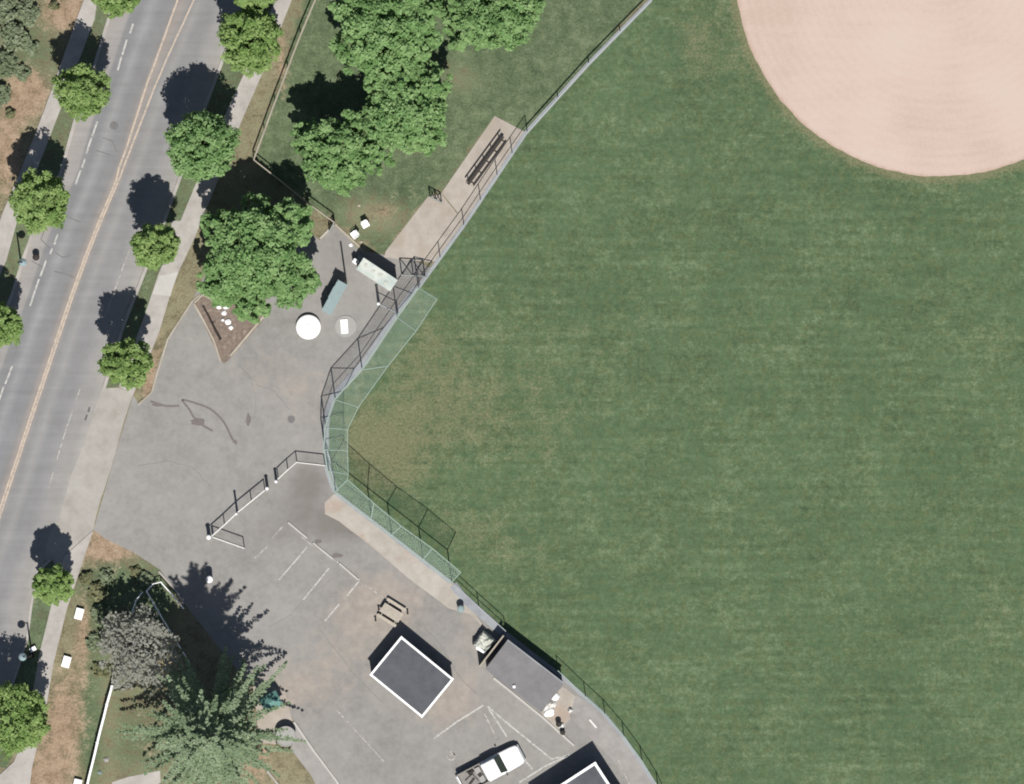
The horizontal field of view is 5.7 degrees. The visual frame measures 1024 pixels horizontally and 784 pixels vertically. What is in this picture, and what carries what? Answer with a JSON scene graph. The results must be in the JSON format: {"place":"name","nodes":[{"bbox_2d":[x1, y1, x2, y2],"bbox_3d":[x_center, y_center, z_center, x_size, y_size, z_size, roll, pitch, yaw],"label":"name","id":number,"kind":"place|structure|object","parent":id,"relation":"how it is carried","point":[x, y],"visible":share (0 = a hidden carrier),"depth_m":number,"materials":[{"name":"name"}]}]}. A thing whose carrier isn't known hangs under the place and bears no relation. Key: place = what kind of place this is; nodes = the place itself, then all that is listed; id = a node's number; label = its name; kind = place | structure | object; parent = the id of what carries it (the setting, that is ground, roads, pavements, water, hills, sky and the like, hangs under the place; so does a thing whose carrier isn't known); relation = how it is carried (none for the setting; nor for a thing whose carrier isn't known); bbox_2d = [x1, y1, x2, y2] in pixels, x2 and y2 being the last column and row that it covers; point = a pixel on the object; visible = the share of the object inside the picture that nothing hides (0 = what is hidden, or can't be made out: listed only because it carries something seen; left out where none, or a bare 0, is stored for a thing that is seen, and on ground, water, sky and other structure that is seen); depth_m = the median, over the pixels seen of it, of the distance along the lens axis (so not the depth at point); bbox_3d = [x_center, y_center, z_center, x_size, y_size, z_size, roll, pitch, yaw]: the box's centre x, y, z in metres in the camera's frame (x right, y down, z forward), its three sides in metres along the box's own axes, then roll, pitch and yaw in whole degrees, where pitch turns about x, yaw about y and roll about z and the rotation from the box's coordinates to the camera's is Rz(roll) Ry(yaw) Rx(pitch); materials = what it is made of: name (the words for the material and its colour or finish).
{"place":"outdoors","nodes":[
{"label":"outdoors","id":0,"kind":"place"},
{"bbox_2d":[0,531,92,783],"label":"sidewalk","id":1,"kind":"structure","parent":0,"point":[18,770],"depth_m":799.89,"materials":[{"name":"concrete"}]},
{"bbox_2d":[0,0,95,273],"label":"sidewalk","id":2,"kind":"structure","parent":0,"point":[85,19],"depth_m":799.88,"materials":[{"name":"concrete"}]},
{"bbox_2d":[0,0,240,686],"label":"road","id":3,"kind":"structure","parent":0,"point":[158,62],"depth_m":799.99,"materials":[{"name":"asphalt"}]},
{"bbox_2d":[11,559,51,685],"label":"kerb","id":4,"kind":"structure","parent":3,"relation":"on","point":[28,625],"depth_m":799.88,"materials":[{"name":"concrete"}]},
{"bbox_2d":[112,771,160,783],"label":"path","id":5,"kind":"structure","parent":0,"point":[151,778],"depth_m":799.98,"materials":[{"name":"concrete"}]},
{"bbox_2d":[119,0,291,394],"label":"sidewalk","id":6,"kind":"structure","parent":0,"point":[194,211],"depth_m":799.88,"materials":[{"name":"concrete"}]},
{"bbox_2d":[152,272,177,295],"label":"sidewalk panel","id":7,"kind":"structure","parent":6,"relation":"on","point":[164,285],"depth_m":799.87,"materials":[{"name":"concrete"}]},
{"bbox_2d":[290,723,336,783],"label":"path","id":8,"kind":"structure","parent":0,"point":[303,752],"depth_m":799.98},
{"bbox_2d":[0,0,647,783],"bbox_3d":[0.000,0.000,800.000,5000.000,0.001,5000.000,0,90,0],"label":"ground","id":9,"kind":"structure","parent":0,"point":[522,86],"depth_m":800.00,"materials":[{"name":"plant"}]},
{"bbox_2d":[0,84,10,107],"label":"shrub","id":10,"kind":"object","parent":9,"relation":"on","point":[5,97],"visible":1,"depth_m":799.09,"materials":[{"name":"green plant"}]},
{"bbox_2d":[0,0,17,24],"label":"shrub","id":11,"kind":"object","parent":9,"relation":"on","point":[6,15],"visible":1,"depth_m":798.82,"materials":[{"name":"green plant"}]},
{"bbox_2d":[0,50,18,77],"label":"shrub","id":12,"kind":"object","parent":9,"relation":"on","point":[8,62],"visible":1,"depth_m":799.12,"materials":[{"name":"green plant"}]},
{"bbox_2d":[5,108,15,118],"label":"dry shrub","id":13,"kind":"object","parent":9,"relation":"on","point":[10,113],"visible":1,"depth_m":799.49,"materials":[{"name":"green plant"}]},
{"bbox_2d":[0,21,31,52],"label":"shrub","id":14,"kind":"object","parent":9,"relation":"on","point":[14,38],"visible":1,"depth_m":798.95,"materials":[{"name":"green plant"}]},
{"bbox_2d":[12,64,31,81],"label":"shrub","id":15,"kind":"object","parent":9,"relation":"on","point":[18,72],"visible":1,"depth_m":799.56,"materials":[{"name":"green plant"}]},
{"bbox_2d":[0,560,53,767],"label":"verge","id":16,"kind":"structure","parent":9,"relation":"on","point":[26,673],"depth_m":799.90,"materials":[{"name":"plant"}]},
{"bbox_2d":[0,680,50,760],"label":"street tree","id":17,"kind":"object","parent":16,"relation":"on","point":[27,718],"visible":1,"depth_m":792.35,"materials":[{"name":"green plant"}]},
{"bbox_2d":[19,653,33,660],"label":"street lamp","id":18,"kind":"object","parent":16,"relation":"on","point":[22,656],"visible":1,"depth_m":795.07,"materials":[{"name":"metal"}]},
{"bbox_2d":[31,563,74,606],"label":"street tree","id":19,"kind":"object","parent":16,"relation":"on","point":[50,586],"visible":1,"depth_m":793.51,"materials":[{"name":"green plant"}]},
{"bbox_2d":[16,0,41,27],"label":"shrub","id":20,"kind":"object","parent":9,"relation":"on","point":[28,14],"visible":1,"depth_m":799.23,"materials":[{"name":"green plant"}]},
{"bbox_2d":[24,41,39,55],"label":"shrub","id":21,"kind":"object","parent":9,"relation":"on","point":[32,49],"visible":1,"depth_m":799.52,"materials":[{"name":"green plant"}]},
{"bbox_2d":[48,0,59,10],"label":"dry shrub","id":22,"kind":"object","parent":9,"relation":"on","point":[53,5],"visible":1,"depth_m":799.48,"materials":[{"name":"green plant"}]},
{"bbox_2d":[0,5,108,305],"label":"verge","id":23,"kind":"structure","parent":9,"relation":"on","point":[52,156],"depth_m":799.90,"materials":[{"name":"plant"}]},
{"bbox_2d":[0,302,23,347],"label":"street tree","id":24,"kind":"object","parent":23,"relation":"on","point":[11,326],"visible":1,"depth_m":793.54,"materials":[{"name":"green plant"}]},
{"bbox_2d":[8,166,70,234],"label":"street tree","id":25,"kind":"object","parent":23,"relation":"on","point":[39,203],"visible":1,"depth_m":792.89,"materials":[{"name":"green plant"}]},
{"bbox_2d":[51,62,111,122],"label":"street tree","id":26,"kind":"object","parent":23,"relation":"on","point":[81,92],"visible":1,"depth_m":792.80,"materials":[{"name":"green plant"}]},
{"bbox_2d":[91,0,140,19],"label":"street tree","id":27,"kind":"object","parent":23,"relation":"on","point":[115,8],"visible":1,"depth_m":793.12,"materials":[{"name":"green plant"}]},
{"bbox_2d":[6,13,109,306],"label":"kerb","id":28,"kind":"structure","parent":9,"relation":"on","point":[62,164],"depth_m":799.87,"materials":[{"name":"concrete"}]},
{"bbox_2d":[61,656,70,667],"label":"utility box","id":29,"kind":"object","parent":9,"relation":"on","point":[66,661],"visible":1,"depth_m":799.55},
{"bbox_2d":[74,608,83,619],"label":"utility box","id":30,"kind":"object","parent":9,"relation":"on","point":[79,612],"visible":1,"depth_m":799.55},
{"bbox_2d":[78,572,92,585],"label":"shrub","id":31,"kind":"object","parent":9,"relation":"on","point":[84,578],"visible":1,"depth_m":799.45,"materials":[{"name":"green plant"}]},
{"bbox_2d":[45,387,132,565],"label":"driveway apron","id":32,"kind":"object","parent":9,"relation":"on","point":[73,527],"visible":1,"depth_m":799.97,"materials":[{"name":"concrete"}]},
{"bbox_2d":[85,633,104,652],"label":"shrub","id":33,"kind":"object","parent":9,"relation":"on","point":[92,640],"visible":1,"depth_m":799.54,"materials":[{"name":"green plant"}]},
{"bbox_2d":[87,581,107,601],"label":"shrub","id":34,"kind":"object","parent":9,"relation":"on","point":[96,592],"visible":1,"depth_m":799.43,"materials":[{"name":"green plant"}]},
{"bbox_2d":[86,685,112,783],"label":"board fence","id":35,"kind":"object","parent":9,"relation":"on","point":[99,733],"visible":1,"depth_m":798.66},
{"bbox_2d":[90,603,111,626],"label":"shrub","id":36,"kind":"object","parent":9,"relation":"on","point":[100,612],"visible":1,"depth_m":799.46,"materials":[{"name":"green plant"}]},
{"bbox_2d":[90,662,111,677],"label":"shrub","id":37,"kind":"object","parent":9,"relation":"on","point":[99,671],"visible":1,"depth_m":799.55,"materials":[{"name":"green plant"}]},
{"bbox_2d":[98,568,115,586],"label":"shrub","id":38,"kind":"object","parent":9,"relation":"on","point":[106,577],"visible":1,"depth_m":799.56,"materials":[{"name":"green plant"}]},
{"bbox_2d":[129,565,140,578],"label":"shrub","id":39,"kind":"object","parent":9,"relation":"on","point":[135,571],"visible":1,"depth_m":799.62,"materials":[{"name":"green plant"}]},
{"bbox_2d":[97,603,183,695],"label":"bare tree","id":40,"kind":"object","parent":9,"relation":"on","point":[126,641],"visible":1,"depth_m":793.91,"materials":[{"name":"grey plant"}]},
{"bbox_2d":[136,571,154,586],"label":"shrub","id":41,"kind":"object","parent":9,"relation":"on","point":[143,578],"visible":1,"depth_m":799.55,"materials":[{"name":"green plant"}]},
{"bbox_2d":[146,581,183,608],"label":"white rail fence","id":42,"kind":"object","parent":9,"relation":"on","point":[167,590],"visible":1,"depth_m":798.95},
{"bbox_2d":[146,591,188,661],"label":"white rail fence","id":43,"kind":"object","parent":9,"relation":"on","point":[163,619],"visible":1,"depth_m":798.95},
{"bbox_2d":[102,9,241,388],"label":"kerb","id":44,"kind":"structure","parent":9,"relation":"on","point":[163,222],"depth_m":799.87,"materials":[{"name":"concrete"}]},
{"bbox_2d":[171,221,184,237],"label":"sidewalk spur","id":45,"kind":"structure","parent":9,"relation":"on","point":[179,227],"depth_m":799.87,"materials":[{"name":"concrete"}]},
{"bbox_2d":[106,3,272,387],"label":"verge","id":46,"kind":"structure","parent":9,"relation":"on","point":[225,88],"depth_m":799.90,"materials":[{"name":"plant"}]},
{"bbox_2d":[97,337,153,390],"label":"street tree","id":47,"kind":"object","parent":46,"relation":"on","point":[117,363],"visible":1,"depth_m":791.80,"materials":[{"name":"green plant"}]},
{"bbox_2d":[129,222,180,271],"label":"street tree","id":48,"kind":"object","parent":46,"relation":"on","point":[155,247],"visible":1,"depth_m":791.65,"materials":[{"name":"green plant"}]},
{"bbox_2d":[163,109,241,182],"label":"street tree","id":49,"kind":"object","parent":46,"relation":"on","point":[196,152],"visible":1,"depth_m":791.34,"materials":[{"name":"green plant"}]},
{"bbox_2d":[217,5,283,78],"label":"street tree","id":50,"kind":"object","parent":46,"relation":"on","point":[248,41],"visible":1,"depth_m":792.29,"materials":[{"name":"green plant"}]},
{"bbox_2d":[234,0,277,10],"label":"street tree","id":51,"kind":"object","parent":46,"relation":"on","point":[260,4],"visible":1,"depth_m":792.44,"materials":[{"name":"green plant"}]},
{"bbox_2d":[115,647,306,783],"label":"fir tree","id":52,"kind":"object","parent":9,"relation":"on","point":[211,741],"visible":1,"depth_m":786.65,"materials":[{"name":"green plant"}]},
{"bbox_2d":[158,571,278,783],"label":"kerb","id":53,"kind":"structure","parent":9,"relation":"on","point":[171,585],"depth_m":799.92,"materials":[{"name":"concrete"}]},
{"bbox_2d":[253,685,291,744],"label":"sandy patch","id":54,"kind":"object","parent":9,"relation":"on","point":[278,718],"visible":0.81,"depth_m":799.98,"materials":[{"name":"sand"}]},
{"bbox_2d":[259,690,282,712],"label":"kiosk","id":55,"kind":"object","parent":54,"relation":"on","point":[270,700],"visible":0.97,"depth_m":798.30,"materials":[{"name":"metal"}]},
{"bbox_2d":[276,726,295,746],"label":"round tub","id":56,"kind":"object","parent":54,"relation":"on","point":[290,732],"visible":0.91,"depth_m":798.94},
{"bbox_2d":[253,0,315,159],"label":"chain link fence","id":57,"kind":"object","parent":9,"relation":"on","point":[286,71],"visible":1,"depth_m":798.46,"materials":[{"name":"silver metal"}]},
{"bbox_2d":[254,159,334,222],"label":"chain link fence","id":58,"kind":"object","parent":9,"relation":"on","point":[293,191],"visible":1,"depth_m":798.45,"materials":[{"name":"silver metal"}]},
{"bbox_2d":[289,109,396,196],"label":"broadleaf tree","id":59,"kind":"object","parent":9,"relation":"on","point":[334,154],"visible":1,"depth_m":793.01,"materials":[{"name":"green plant"}]},
{"bbox_2d":[94,217,629,783],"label":"parking lot","id":60,"kind":"structure","parent":9,"relation":"on","point":[210,443],"depth_m":799.99,"materials":[{"name":"asphalt"}]},
{"bbox_2d":[195,278,265,362],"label":"planting bed","id":61,"kind":"object","parent":60,"relation":"on","point":[229,342],"visible":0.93,"depth_m":799.97,"materials":[{"name":"brown soil"}]},
{"bbox_2d":[202,306,220,339],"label":"log","id":62,"kind":"object","parent":61,"relation":"on","point":[215,330],"visible":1,"depth_m":799.82,"materials":[{"name":"wood"}]},
{"bbox_2d":[194,294,263,361],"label":"kerb","id":63,"kind":"structure","parent":61,"relation":"on","point":[245,337],"depth_m":799.88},
{"bbox_2d":[211,490,264,535],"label":"yard fence","id":64,"kind":"object","parent":60,"relation":"on","point":[222,526],"visible":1,"depth_m":798.20,"materials":[{"name":"silver metal"}]},
{"bbox_2d":[138,223,362,404],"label":"kerb","id":65,"kind":"structure","parent":60,"relation":"on","point":[322,236],"depth_m":799.90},
{"bbox_2d":[195,191,321,323],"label":"broadleaf tree","id":66,"kind":"object","parent":60,"relation":"on","point":[255,249],"visible":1,"depth_m":792.76,"materials":[{"name":"green plant"}]},
{"bbox_2d":[277,462,325,478],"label":"yard fence","id":67,"kind":"object","parent":60,"relation":"on","point":[302,463],"visible":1,"depth_m":798.21,"materials":[{"name":"silver metal"}]},
{"bbox_2d":[296,315,320,338],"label":"water tank","id":68,"kind":"object","parent":60,"relation":"on","point":[308,326],"visible":1,"depth_m":799.50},
{"bbox_2d":[293,721,338,783],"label":"kerb","id":69,"kind":"structure","parent":60,"relation":"on","point":[318,757],"depth_m":799.88,"materials":[{"name":"concrete"}]},
{"bbox_2d":[312,542,333,559],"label":"wheel stop","id":70,"kind":"object","parent":60,"relation":"on","point":[322,550],"visible":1,"depth_m":799.87,"materials":[{"name":"concrete"}]},
{"bbox_2d":[321,280,346,314],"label":"storage cabinet","id":71,"kind":"object","parent":60,"relation":"on","point":[334,297],"visible":1,"depth_m":798.22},
{"bbox_2d":[335,315,356,336],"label":"round pad","id":72,"kind":"object","parent":60,"relation":"on","point":[352,326],"visible":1,"depth_m":799.94,"materials":[{"name":"concrete"}]},
{"bbox_2d":[340,319,347,333],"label":"white board","id":73,"kind":"object","parent":72,"relation":"on","point":[344,326],"visible":1,"depth_m":799.83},
{"bbox_2d":[356,258,396,290],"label":"storage container","id":74,"kind":"object","parent":60,"relation":"on","point":[376,274],"visible":1,"depth_m":797.60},
{"bbox_2d":[377,598,405,626],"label":"picnic table","id":75,"kind":"object","parent":60,"relation":"on","point":[385,608],"visible":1,"depth_m":799.23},
{"bbox_2d":[334,493,449,583],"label":"mow strip","id":76,"kind":"object","parent":60,"relation":"on","point":[418,558],"visible":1,"depth_m":799.95,"materials":[{"name":"concrete"}]},
{"bbox_2d":[324,495,485,629],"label":"concrete apron","id":77,"kind":"object","parent":60,"relation":"on","point":[412,567],"visible":1,"depth_m":799.97,"materials":[{"name":"concrete"}]},
{"bbox_2d":[370,636,453,717],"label":"equipment shed","id":78,"kind":"structure","parent":60,"relation":"on","point":[411,676],"depth_m":797.60,"materials":[{"name":"fabric"}]},
{"bbox_2d":[450,583,503,634],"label":"mow strip","id":79,"kind":"object","parent":60,"relation":"on","point":[477,611],"visible":1,"depth_m":799.95,"materials":[{"name":"concrete"}]},
{"bbox_2d":[452,582,505,630],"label":"chain link fence","id":80,"kind":"object","parent":79,"relation":"on","point":[479,606],"visible":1,"depth_m":797.79,"materials":[{"name":"metal"}]},
{"bbox_2d":[472,630,496,654],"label":"tarp pile","id":81,"kind":"object","parent":60,"relation":"on","point":[484,642],"visible":1,"depth_m":798.70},
{"bbox_2d":[455,745,525,783],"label":"pickup truck","id":82,"kind":"object","parent":60,"relation":"on","point":[501,763],"visible":1,"depth_m":798.99,"materials":[{"name":"white paint"}]},
{"bbox_2d":[465,775,478,783],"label":"toolbox","id":83,"kind":"object","parent":82,"relation":"on","point":[471,779],"visible":1,"depth_m":799.16,"materials":[{"name":"metal"}]},
{"bbox_2d":[474,767,485,782],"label":"toolbox","id":84,"kind":"object","parent":82,"relation":"on","point":[480,775],"visible":1,"depth_m":799.04,"materials":[{"name":"metal"}]},
{"bbox_2d":[479,635,503,666],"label":"screen wall","id":85,"kind":"structure","parent":60,"relation":"on","point":[483,661],"depth_m":797.78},
{"bbox_2d":[486,640,563,711],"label":"dugout","id":86,"kind":"object","parent":60,"relation":"on","point":[524,675],"visible":1,"depth_m":797.40,"materials":[{"name":"grey fabric"}]},
{"bbox_2d":[493,677,573,745],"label":"kerb","id":87,"kind":"structure","parent":60,"relation":"on","point":[534,710],"depth_m":799.88,"materials":[{"name":"concrete"}]},
{"bbox_2d":[542,686,574,728],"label":"sandy patch","id":88,"kind":"object","parent":60,"relation":"on","point":[565,701],"visible":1,"depth_m":799.98,"materials":[{"name":"sand"}]},
{"bbox_2d":[543,707,553,716],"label":"sack","id":89,"kind":"object","parent":88,"relation":"on","point":[548,712],"visible":1,"depth_m":799.73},
{"bbox_2d":[503,632,655,783],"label":"mow strip","id":90,"kind":"object","parent":60,"relation":"on","point":[532,654],"visible":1,"depth_m":799.95,"materials":[{"name":"concrete"}]},
{"bbox_2d":[558,670,656,783],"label":"chain link fence","id":91,"kind":"object","parent":90,"relation":"on","point":[610,720],"visible":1,"depth_m":797.69,"materials":[{"name":"silver metal"}]},
{"bbox_2d":[561,762,608,783],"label":"equipment shed","id":92,"kind":"structure","parent":60,"relation":"on","point":[592,773],"depth_m":797.00,"materials":[{"name":"metal"}]},
{"bbox_2d":[327,0,447,87],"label":"broadleaf tree","id":93,"kind":"object","parent":9,"relation":"on","point":[407,26],"visible":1,"depth_m":792.39,"materials":[{"name":"green plant"}]},
{"bbox_2d":[353,60,452,156],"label":"broadleaf tree","id":94,"kind":"object","parent":9,"relation":"on","point":[400,112],"visible":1,"depth_m":793.49,"materials":[{"name":"green plant"}]},
{"bbox_2d":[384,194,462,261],"bbox_3d":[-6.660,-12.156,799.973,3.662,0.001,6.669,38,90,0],"label":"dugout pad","id":95,"kind":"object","parent":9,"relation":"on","point":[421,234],"visible":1,"depth_m":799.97,"materials":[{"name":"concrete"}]},
{"bbox_2d":[416,116,523,271],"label":"dugout pad","id":96,"kind":"object","parent":9,"relation":"on","point":[460,194],"visible":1,"depth_m":799.97,"materials":[{"name":"concrete"}]},
{"bbox_2d":[466,135,506,185],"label":"dugout bench","id":97,"kind":"object","parent":96,"relation":"on","point":[481,165],"visible":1,"depth_m":799.50,"materials":[{"name":"metal"}]},
{"bbox_2d":[431,0,545,51],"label":"broadleaf tree","id":98,"kind":"object","parent":9,"relation":"on","point":[480,22],"visible":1,"depth_m":792.67,"materials":[{"name":"green plant"}]},
{"bbox_2d":[570,695,651,783],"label":"sidewalk","id":99,"kind":"structure","parent":0,"point":[605,737],"depth_m":799.96,"materials":[{"name":"concrete"}]},
{"bbox_2d":[329,0,1023,783],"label":"grass field","id":100,"kind":"structure","parent":0,"point":[685,428],"depth_m":799.99,"materials":[{"name":"plant"}]},
{"bbox_2d":[323,286,415,491],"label":"mow strip","id":101,"kind":"object","parent":100,"relation":"on","point":[347,379],"visible":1,"depth_m":799.95,"materials":[{"name":"concrete"}]},
{"bbox_2d":[323,287,460,582],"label":"backstop","id":102,"kind":"object","parent":101,"relation":"on","point":[347,500],"visible":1,"depth_m":794.70,"materials":[{"name":"metal"}]},
{"bbox_2d":[417,0,651,287],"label":"mow strip","id":103,"kind":"object","parent":100,"relation":"on","point":[506,159],"visible":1,"depth_m":799.95,"materials":[{"name":"concrete"}]},
{"bbox_2d":[419,131,527,286],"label":"chain link fence","id":104,"kind":"object","parent":103,"relation":"on","point":[474,209],"visible":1,"depth_m":797.28,"materials":[{"name":"metal"}]},
{"bbox_2d":[528,0,651,131],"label":"chain link fence","id":105,"kind":"object","parent":103,"relation":"on","point":[584,68],"visible":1,"depth_m":798.75,"materials":[{"name":"metal"}]},
{"bbox_2d":[738,0,1023,176],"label":"infield dirt","id":106,"kind":"structure","parent":0,"point":[931,88],"depth_m":799.98,"materials":[{"name":"soil"}]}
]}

